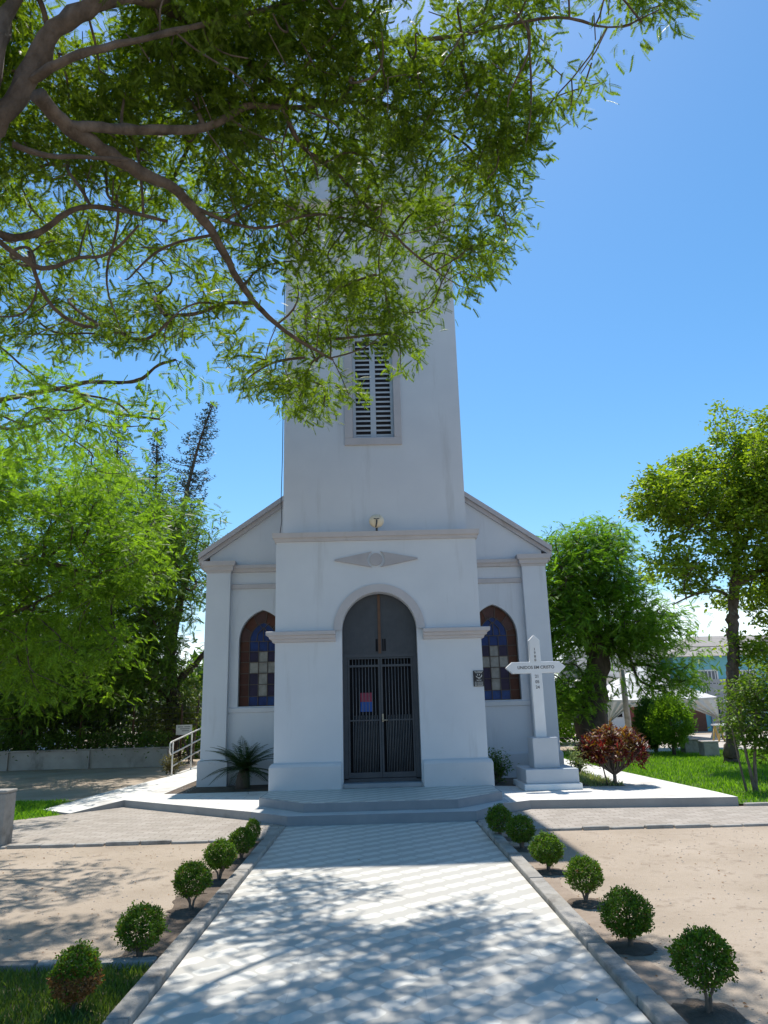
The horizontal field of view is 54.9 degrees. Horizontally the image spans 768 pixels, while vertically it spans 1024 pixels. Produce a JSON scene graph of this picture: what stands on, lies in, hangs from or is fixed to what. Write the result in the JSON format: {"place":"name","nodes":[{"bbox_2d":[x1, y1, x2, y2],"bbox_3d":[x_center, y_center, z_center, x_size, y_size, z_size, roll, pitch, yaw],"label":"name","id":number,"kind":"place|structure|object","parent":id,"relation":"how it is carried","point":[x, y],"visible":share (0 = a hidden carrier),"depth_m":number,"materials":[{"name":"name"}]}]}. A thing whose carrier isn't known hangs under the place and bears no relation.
{"place":"outdoors","nodes":[
{"label":"outdoors","id":0,"kind":"place"},
{"bbox_2d":[14,798,75,819],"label":"verge grass","id":1,"kind":"structure","parent":0,"point":[37,809],"depth_m":13.19,"materials":[{"name":"green plant"}]},
{"bbox_2d":[0,961,152,1023],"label":"lawn","id":2,"kind":"structure","parent":0,"point":[38,973],"depth_m":4.35,"materials":[{"name":"green plant"}]},
{"bbox_2d":[46,938,105,1013],"bbox_3d":[-1.736,2.625,4.170,0.322,0.389,0.296,-1,-15,-1],"label":"box bush","id":3,"kind":"object","parent":2,"relation":"on","point":[85,977],"visible":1,"depth_m":4.11,"materials":[{"name":"green plant"}]},
{"bbox_2d":[4,807,285,845],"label":"pavement","id":4,"kind":"structure","parent":0,"point":[116,824],"depth_m":10.82,"materials":[{"name":"brick"}]},
{"bbox_2d":[44,766,267,820],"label":"terrace","id":5,"kind":"structure","parent":0,"point":[150,795],"depth_m":13.22,"materials":[{"name":"concrete"}]},
{"bbox_2d":[157,754,185,774],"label":"shrub","id":6,"kind":"object","parent":5,"relation":"on","point":[168,765],"visible":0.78,"depth_m":19.31,"materials":[{"name":"green plant"}]},
{"bbox_2d":[169,728,200,775],"bbox_3d":[-5.381,6.779,21.679,0.078,1.441,6.184,-2,-15,0],"label":"handrail","id":7,"kind":"object","parent":5,"relation":"on","point":[191,743],"visible":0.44,"depth_m":19.84,"materials":[{"name":"silver metal"}]},
{"bbox_2d":[165,785,267,793],"bbox_3d":[-3.107,5.548,14.854,2.200,0.001,1.380,-1,-15,-1],"label":"planting bed","id":8,"kind":"object","parent":5,"relation":"on","point":[228,789],"visible":0.6,"depth_m":14.67,"materials":[{"name":"grey concrete"}]},
{"bbox_2d":[200,736,273,791],"bbox_3d":[-2.729,5.189,14.915,1.907,1.307,2.304,-1,-15,-1],"label":"cycad palm","id":9,"kind":"object","parent":8,"relation":"on","point":[244,765],"visible":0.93,"depth_m":14.79,"materials":[{"name":"green plant"}]},
{"bbox_2d":[0,722,767,1023],"bbox_3d":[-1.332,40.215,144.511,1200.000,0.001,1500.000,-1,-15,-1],"label":"ground","id":10,"kind":"structure","parent":0,"point":[741,879],"depth_m":7.12,"materials":[{"name":"beige sand"}]},
{"bbox_2d":[0,788,17,845],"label":"concrete post","id":11,"kind":"object","parent":10,"relation":"on","point":[7,802],"visible":0.88,"depth_m":9.67,"materials":[{"name":"grey concrete"}]},
{"bbox_2d":[0,956,157,971],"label":"kerb","id":12,"kind":"structure","parent":10,"relation":"on","point":[27,964],"depth_m":4.85,"materials":[{"name":"concrete"}]},
{"bbox_2d":[0,551,161,750],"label":"shaded tree","id":13,"kind":"object","parent":10,"relation":"on","point":[89,724],"visible":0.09,"depth_m":26.92,"materials":[{"name":"green plant"}]},
{"bbox_2d":[0,747,171,770],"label":"garden wall","id":14,"kind":"structure","parent":10,"relation":"on","point":[79,759],"depth_m":23.81,"materials":[{"name":"concrete"}]},
{"bbox_2d":[0,730,175,760],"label":"hedge","id":15,"kind":"object","parent":10,"relation":"on","point":[129,739],"visible":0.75,"depth_m":24.40,"materials":[{"name":"green plant"}]},
{"bbox_2d":[1,683,202,754],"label":"undergrowth","id":16,"kind":"object","parent":10,"relation":"on","point":[112,729],"visible":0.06,"depth_m":29.24,"materials":[{"name":"green plant"}]},
{"bbox_2d":[6,704,201,762],"bbox_3d":[-10.526,7.689,25.381,11.404,1.950,0.066,-1,-15,-1],"label":"wire fence","id":17,"kind":"object","parent":10,"relation":"on","point":[181,723],"visible":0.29,"depth_m":25.48,"materials":[{"name":"metal"}]},
{"bbox_2d":[0,310,223,734],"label":"feathery tree","id":18,"kind":"object","parent":10,"relation":"on","point":[72,588],"visible":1,"depth_m":17.90,"materials":[{"name":"green plant"}]},
{"bbox_2d":[91,408,136,734],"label":"conifer","id":19,"kind":"object","parent":10,"relation":"on","point":[120,455],"visible":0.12,"depth_m":49.55,"materials":[{"name":"green plant"}]},
{"bbox_2d":[0,443,232,760],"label":"broadleaf tree","id":20,"kind":"object","parent":10,"relation":"on","point":[155,621],"visible":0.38,"depth_m":25.35,"materials":[{"name":"green plant"}]},
{"bbox_2d":[0,837,263,848],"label":"kerb","id":21,"kind":"structure","parent":10,"relation":"on","point":[108,843],"depth_m":9.47,"materials":[{"name":"concrete"}]},
{"bbox_2d":[85,647,203,735],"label":"treeline","id":22,"kind":"object","parent":10,"relation":"on","point":[199,673],"visible":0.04,"depth_m":60.04,"materials":[{"name":"green plant"}]},
{"bbox_2d":[134,427,176,730],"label":"conifer","id":23,"kind":"object","parent":10,"relation":"on","point":[157,456],"visible":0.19,"depth_m":50.27,"materials":[{"name":"green plant"}]},
{"bbox_2d":[120,649,202,760],"bbox_3d":[-7.851,6.905,26.648,3.108,4.025,2.920,-14,-20,40],"label":"loose bush","id":24,"kind":"object","parent":10,"relation":"on","point":[187,712],"visible":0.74,"depth_m":26.34,"materials":[{"name":"green plant"}]},
{"bbox_2d":[176,725,191,762],"bbox_3d":[-6.816,7.891,25.167,0.540,1.261,0.076,-1,-15,-1],"label":"notice board","id":25,"kind":"object","parent":10,"relation":"on","point":[183,729],"visible":0.92,"depth_m":25.24,"materials":[{"name":"white paint"}]},
{"bbox_2d":[152,402,219,684],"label":"conifer","id":26,"kind":"object","parent":10,"relation":"on","point":[191,473],"visible":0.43,"depth_m":48.23,"materials":[{"name":"green plant"}]},
{"bbox_2d":[183,781,195,793],"bbox_3d":[-4.079,7.040,20.077,0.350,0.146,9.500,-1,-15,-1],"label":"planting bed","id":27,"kind":"object","parent":10,"relation":"on","point":[192,784],"visible":0.14,"depth_m":15.86,"materials":[{"name":"soil"}]},
{"bbox_2d":[179,719,200,758],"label":"undergrowth","id":28,"kind":"object","parent":10,"relation":"on","point":[196,745],"visible":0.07,"depth_m":27.95,"materials":[{"name":"green plant"}]},
{"bbox_2d":[122,841,260,955],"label":"planting soil","id":29,"kind":"structure","parent":10,"relation":"on","point":[176,924],"depth_m":6.02,"materials":[{"name":"beige soil"}]},
{"bbox_2d":[102,828,281,1023],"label":"kerb","id":30,"kind":"structure","parent":10,"relation":"on","point":[130,1007],"depth_m":5.10,"materials":[{"name":"concrete"}]},
{"bbox_2d":[0,0,701,433],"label":"shade tree","id":31,"kind":"object","parent":10,"relation":"on","point":[194,56],"visible":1,"depth_m":7.69,"materials":[{"name":"green plant"}]},
{"bbox_2d":[196,105,563,792],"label":"church","id":32,"kind":"structure","parent":10,"relation":"on","point":[346,645],"depth_m":14.53,"materials":[{"name":"paint"}]},
{"bbox_2d":[238,611,274,706],"bbox_3d":[-2.660,3.205,16.286,1.030,2.070,0.032,-1,-15,-1],"label":"window","id":33,"kind":"structure","parent":32,"relation":"in","point":[257,651],"depth_m":16.26,"materials":[{"name":"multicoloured glass"}]},
{"bbox_2d":[352,326,393,437],"bbox_3d":[-0.239,-2.685,15.272,0.822,2.536,0.080,-1,-15,-1],"label":"louvre window","id":34,"kind":"structure","parent":32,"relation":"in","point":[379,421],"depth_m":15.18,"materials":[{"name":"paint"}]},
{"bbox_2d":[369,514,383,530],"bbox_3d":[-0.141,0.197,14.027,0.284,0.331,0.154,-1,-15,-1],"label":"floodlight","id":35,"kind":"object","parent":32,"relation":"on","point":[376,521],"visible":1,"depth_m":14.00,"materials":[{"name":"metal"}]},
{"bbox_2d":[342,594,420,782],"bbox_3d":[-0.064,3.184,13.621,1.380,3.348,0.237,-1,-15,-1],"label":"door","id":36,"kind":"structure","parent":32,"relation":"in","point":[381,727],"depth_m":13.60,"materials":[{"name":"metal"}]},
{"bbox_2d":[473,670,484,686],"bbox_3d":[1.713,3.010,13.383,0.193,0.280,0.018,-1,-15,-1],"label":"plaque","id":37,"kind":"object","parent":32,"relation":"attached to","point":[478,678],"visible":1,"depth_m":13.38,"materials":[{"name":"grey metal"}]},
{"bbox_2d":[480,605,520,699],"bbox_3d":[2.438,3.093,16.365,1.030,2.070,0.032,-1,-15,-1],"label":"window","id":38,"kind":"structure","parent":32,"relation":"in","point":[499,645],"depth_m":16.36,"materials":[{"name":"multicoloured glass"}]},
{"bbox_2d":[251,798,508,826],"bbox_3d":[-0.026,4.742,11.760,4.000,0.197,2.330,-1,-15,-1],"label":"step","id":39,"kind":"object","parent":10,"relation":"on","point":[475,813],"visible":0.5,"depth_m":10.66,"materials":[{"name":"concrete"}]},
{"bbox_2d":[259,785,502,812],"bbox_3d":[-0.052,4.672,12.032,3.920,0.174,2.140,-1,-15,-1],"label":"step","id":40,"kind":"object","parent":39,"relation":"on","point":[380,805],"visible":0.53,"depth_m":11.02,"materials":[{"name":"concrete"}]},
{"bbox_2d":[261,785,499,802],"bbox_3d":[-0.054,4.589,12.065,3.860,0.011,2.120,-1,-15,-1],"label":"landing","id":41,"kind":"object","parent":40,"relation":"on","point":[380,794],"visible":0.75,"depth_m":11.91,"materials":[{"name":"concrete"}]},
{"bbox_2d":[2,786,767,1020],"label":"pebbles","id":42,"kind":"object","parent":10,"relation":"on","point":[187,788],"visible":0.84,"depth_m":7.18,"materials":[{"name":"stone"}]},
{"bbox_2d":[3,829,767,1013],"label":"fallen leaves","id":43,"kind":"object","parent":10,"relation":"on","point":[440,969],"visible":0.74,"depth_m":6.92,"materials":[{"name":"brown plant"}]},
{"bbox_2d":[114,836,746,1023],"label":"planting soil","id":44,"kind":"structure","parent":10,"relation":"on","point":[690,1010],"depth_m":4.94,"materials":[{"name":"brown soil"}]},
{"bbox_2d":[112,900,170,956],"bbox_3d":[-1.651,2.858,5.045,0.382,0.387,0.385,4,-16,-19],"label":"box bush","id":45,"kind":"object","parent":44,"relation":"on","point":[128,924],"visible":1,"depth_m":4.98,"materials":[{"name":"green plant"}]},
{"bbox_2d":[171,858,213,909],"bbox_3d":[-1.620,3.156,6.268,0.349,0.440,0.359,1,-15,-8],"label":"box bush","id":46,"kind":"object","parent":44,"relation":"on","point":[195,870],"visible":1,"depth_m":6.21,"materials":[{"name":"green plant"}]},
{"bbox_2d":[201,836,238,879],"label":"box bush","id":47,"kind":"object","parent":44,"relation":"on","point":[224,849],"visible":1,"depth_m":7.28,"materials":[{"name":"green plant"}]},
{"bbox_2d":[227,826,256,858],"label":"box bush","id":48,"kind":"object","parent":44,"relation":"on","point":[243,843],"visible":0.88,"depth_m":8.30,"materials":[{"name":"green plant"}]},
{"bbox_2d":[245,817,261,841],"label":"box bush","id":49,"kind":"object","parent":44,"relation":"on","point":[254,824],"visible":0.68,"depth_m":9.29,"materials":[{"name":"green plant"}]},
{"bbox_2d":[484,803,511,834],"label":"box bush","id":50,"kind":"object","parent":44,"relation":"on","point":[497,818],"visible":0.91,"depth_m":9.20,"materials":[{"name":"green plant"}]},
{"bbox_2d":[505,813,536,848],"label":"box bush","id":51,"kind":"object","parent":44,"relation":"on","point":[521,822],"visible":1,"depth_m":8.48,"materials":[{"name":"green plant"}]},
{"bbox_2d":[528,830,565,870],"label":"box bush","id":52,"kind":"object","parent":44,"relation":"on","point":[551,843],"visible":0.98,"depth_m":7.30,"materials":[{"name":"green plant"}]},
{"bbox_2d":[562,852,604,901],"bbox_3d":[1.671,3.066,6.190,0.358,0.406,0.366,-14,-19,38],"label":"box bush","id":53,"kind":"object","parent":44,"relation":"on","point":[591,868],"visible":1,"depth_m":6.13,"materials":[{"name":"green plant"}]},
{"bbox_2d":[596,883,654,945],"bbox_3d":[1.651,2.758,5.046,0.391,0.413,0.380,-6,-16,16],"label":"box bush","id":54,"kind":"object","parent":44,"relation":"on","point":[638,922],"visible":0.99,"depth_m":4.98,"materials":[{"name":"green plant"}]},
{"bbox_2d":[664,923,739,1012],"bbox_3d":[1.706,2.451,3.958,0.386,0.443,0.382,9,-18,-34],"label":"box bush","id":55,"kind":"object","parent":44,"relation":"on","point":[683,955],"visible":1,"depth_m":3.90,"materials":[{"name":"green plant"}]},
{"bbox_2d":[558,686,581,744],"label":"undergrowth","id":56,"kind":"object","parent":10,"relation":"on","point":[568,732],"visible":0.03,"depth_m":30.39,"materials":[{"name":"green plant"}]},
{"bbox_2d":[559,737,586,751],"bbox_3d":[6.147,7.739,24.490,3.500,0.550,0.059,-1,-15,-1],"label":"fence","id":57,"kind":"object","parent":10,"relation":"on","point":[570,738],"visible":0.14,"depth_m":24.53,"materials":[{"name":"metal"}]},
{"bbox_2d":[482,824,687,1023],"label":"kerb","id":58,"kind":"structure","parent":10,"relation":"on","point":[648,1001],"depth_m":4.89,"materials":[{"name":"concrete"}]},
{"bbox_2d":[502,832,686,1004],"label":"planting soil","id":59,"kind":"structure","parent":10,"relation":"on","point":[671,990],"depth_m":4.74,"materials":[{"name":"beige soil"}]},
{"bbox_2d":[536,510,726,749],"bbox_3d":[8.307,4.394,27.550,8.748,9.231,5.797,-1,-15,-1],"label":"mimosa tree","id":60,"kind":"object","parent":10,"relation":"on","point":[576,610],"visible":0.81,"depth_m":26.78,"materials":[{"name":"green plant"}]},
{"bbox_2d":[502,822,767,831],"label":"kerb","id":61,"kind":"structure","parent":10,"relation":"on","point":[646,826],"depth_m":9.70,"materials":[{"name":"concrete"}]},
{"bbox_2d":[743,802,767,805],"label":"kerb","id":62,"kind":"structure","parent":10,"relation":"on","point":[757,804],"depth_m":11.38,"materials":[{"name":"concrete"}]},
{"bbox_2d":[0,0,767,680],"label":"sky","id":63,"kind":"structure","parent":0,"point":[638,302],"materials":[{"name":"blue"}]},
{"bbox_2d":[133,821,651,1023],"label":"path","id":64,"kind":"structure","parent":0,"point":[390,923],"depth_m":5.13,"materials":[{"name":"tile"}]},
{"bbox_2d":[557,651,669,734],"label":"house","id":65,"kind":"structure","parent":0,"point":[618,721],"depth_m":39.16,"materials":[{"name":"white paint"}]},
{"bbox_2d":[629,707,637,734],"bbox_3d":[12.966,10.590,38.671,0.700,2.000,0.048,-1,-15,-1],"label":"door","id":66,"kind":"structure","parent":65,"relation":"in","point":[631,714],"depth_m":38.64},
{"bbox_2d":[495,759,738,811],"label":"terrace","id":67,"kind":"structure","parent":0,"point":[637,791],"depth_m":12.00,"materials":[{"name":"concrete"}]},
{"bbox_2d":[505,635,582,790],"bbox_3d":[2.918,3.737,14.013,1.140,2.770,1.150,-1,-15,-1],"label":"memorial cross","id":68,"kind":"object","parent":67,"relation":"on","point":[544,769],"visible":1,"depth_m":13.61,"materials":[{"name":"white paint"}]},
{"bbox_2d":[494,772,624,785],"bbox_3d":[3.102,6.523,19.119,2.500,0.001,11.750,-1,-15,-1],"label":"planting bed","id":69,"kind":"object","parent":67,"relation":"on","point":[508,783],"visible":0.14,"depth_m":14.38,"materials":[{"name":"soil"}]},
{"bbox_2d":[488,747,519,783],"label":"leafy shrub","id":70,"kind":"object","parent":69,"relation":"on","point":[498,773],"visible":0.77,"depth_m":14.45,"materials":[{"name":"green plant"}]},
{"bbox_2d":[563,742,592,770],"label":"variegated shrub","id":71,"kind":"object","parent":69,"relation":"on","point":[579,762],"visible":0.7,"depth_m":16.00,"materials":[{"name":"green plant"}]},
{"bbox_2d":[566,764,623,786],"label":"weeds","id":72,"kind":"object","parent":69,"relation":"on","point":[588,775],"visible":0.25,"depth_m":14.22,"materials":[{"name":"green plant"}]},
{"bbox_2d":[574,719,651,784],"bbox_3d":[4.254,4.446,13.787,1.393,1.221,1.474,-1,-15,-1],"label":"croton shrub","id":73,"kind":"object","parent":69,"relation":"on","point":[608,748],"visible":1,"depth_m":13.57,"materials":[{"name":"red plant"}]},
{"bbox_2d":[478,806,767,828],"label":"pavement","id":74,"kind":"structure","parent":0,"point":[557,818],"depth_m":10.62,"materials":[{"name":"brick"}]},
{"bbox_2d":[560,733,767,751],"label":"street","id":75,"kind":"structure","parent":0,"point":[721,743],"depth_m":29.86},
{"bbox_2d":[619,669,631,734],"bbox_3d":[9.845,7.883,30.076,0.282,2.966,0.260,-1,-15,-1],"label":"utility pole","id":76,"kind":"object","parent":75,"relation":"on","point":[626,710],"visible":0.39,"depth_m":30.01,"materials":[{"name":"concrete"}]},
{"bbox_2d":[606,666,725,738],"bbox_3d":[12.448,8.749,34.244,5.861,3.303,4.633,-1,-15,-1],"label":"party tent","id":77,"kind":"object","parent":75,"relation":"on","point":[705,702],"visible":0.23,"depth_m":32.05,"materials":[{"name":"fabric"}]},
{"bbox_2d":[711,724,762,741],"bbox_3d":[14.232,8.892,29.848,1.833,0.686,0.600,-1,-15,-1],"label":"trestle table","id":78,"kind":"object","parent":75,"relation":"on","point":[714,731],"visible":0.3,"depth_m":29.78,"materials":[{"name":"white paint"}]},
{"bbox_2d":[563,748,767,803],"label":"lawn","id":79,"kind":"structure","parent":0,"point":[711,779],"depth_m":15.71,"materials":[{"name":"green plant"}]},
{"bbox_2d":[631,697,665,752],"bbox_3d":[8.536,6.747,23.478,1.316,1.770,1.242,-1,-15,-1],"label":"thuja","id":80,"kind":"object","parent":79,"relation":"on","point":[640,712],"visible":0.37,"depth_m":23.34,"materials":[{"name":"green plant"}]},
{"bbox_2d":[642,691,698,754],"bbox_3d":[8.662,6.401,22.428,1.670,1.891,1.492,-1,-15,-1],"label":"thuja","id":81,"kind":"object","parent":79,"relation":"on","point":[674,711],"visible":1,"depth_m":22.20,"materials":[{"name":"green plant"}]},
{"bbox_2d":[681,738,698,753],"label":"concrete block","id":82,"kind":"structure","parent":79,"relation":"on","point":[692,746],"depth_m":22.87,"materials":[{"name":"grey concrete"}]},
{"bbox_2d":[613,398,767,762],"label":"glossy tree","id":83,"kind":"object","parent":79,"relation":"on","point":[737,489],"visible":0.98,"depth_m":19.50,"materials":[{"name":"green plant"}]},
{"bbox_2d":[697,740,719,756],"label":"concrete block","id":84,"kind":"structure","parent":79,"relation":"on","point":[708,748],"depth_m":21.38,"materials":[{"name":"grey concrete"}]},
{"bbox_2d":[707,660,767,791],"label":"young tree","id":85,"kind":"object","parent":79,"relation":"on","point":[755,708],"visible":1,"depth_m":13.20,"materials":[{"name":"green plant"}]},
{"bbox_2d":[654,635,767,730],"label":"turquoise building","id":86,"kind":"structure","parent":0,"point":[705,722],"depth_m":41.30,"materials":[{"name":"paint"}]},
{"bbox_2d":[688,708,707,730],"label":"door","id":87,"kind":"structure","parent":86,"relation":"in","point":[702,722],"depth_m":40.54,"materials":[{"name":"brown wood"}]},
{"bbox_2d":[698,670,718,693],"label":"window","id":88,"kind":"structure","parent":86,"relation":"in","point":[714,675],"depth_m":41.15,"materials":[{"name":"white paint"}]},
{"bbox_2d":[739,669,756,694],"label":"window","id":89,"kind":"structure","parent":86,"relation":"in","point":[742,671],"depth_m":41.21,"materials":[{"name":"white paint"}]},
{"bbox_2d":[690,640,767,646],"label":"power cable","id":90,"kind":"object","parent":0,"point":[711,646],"visible":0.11,"depth_m":37.64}
]}

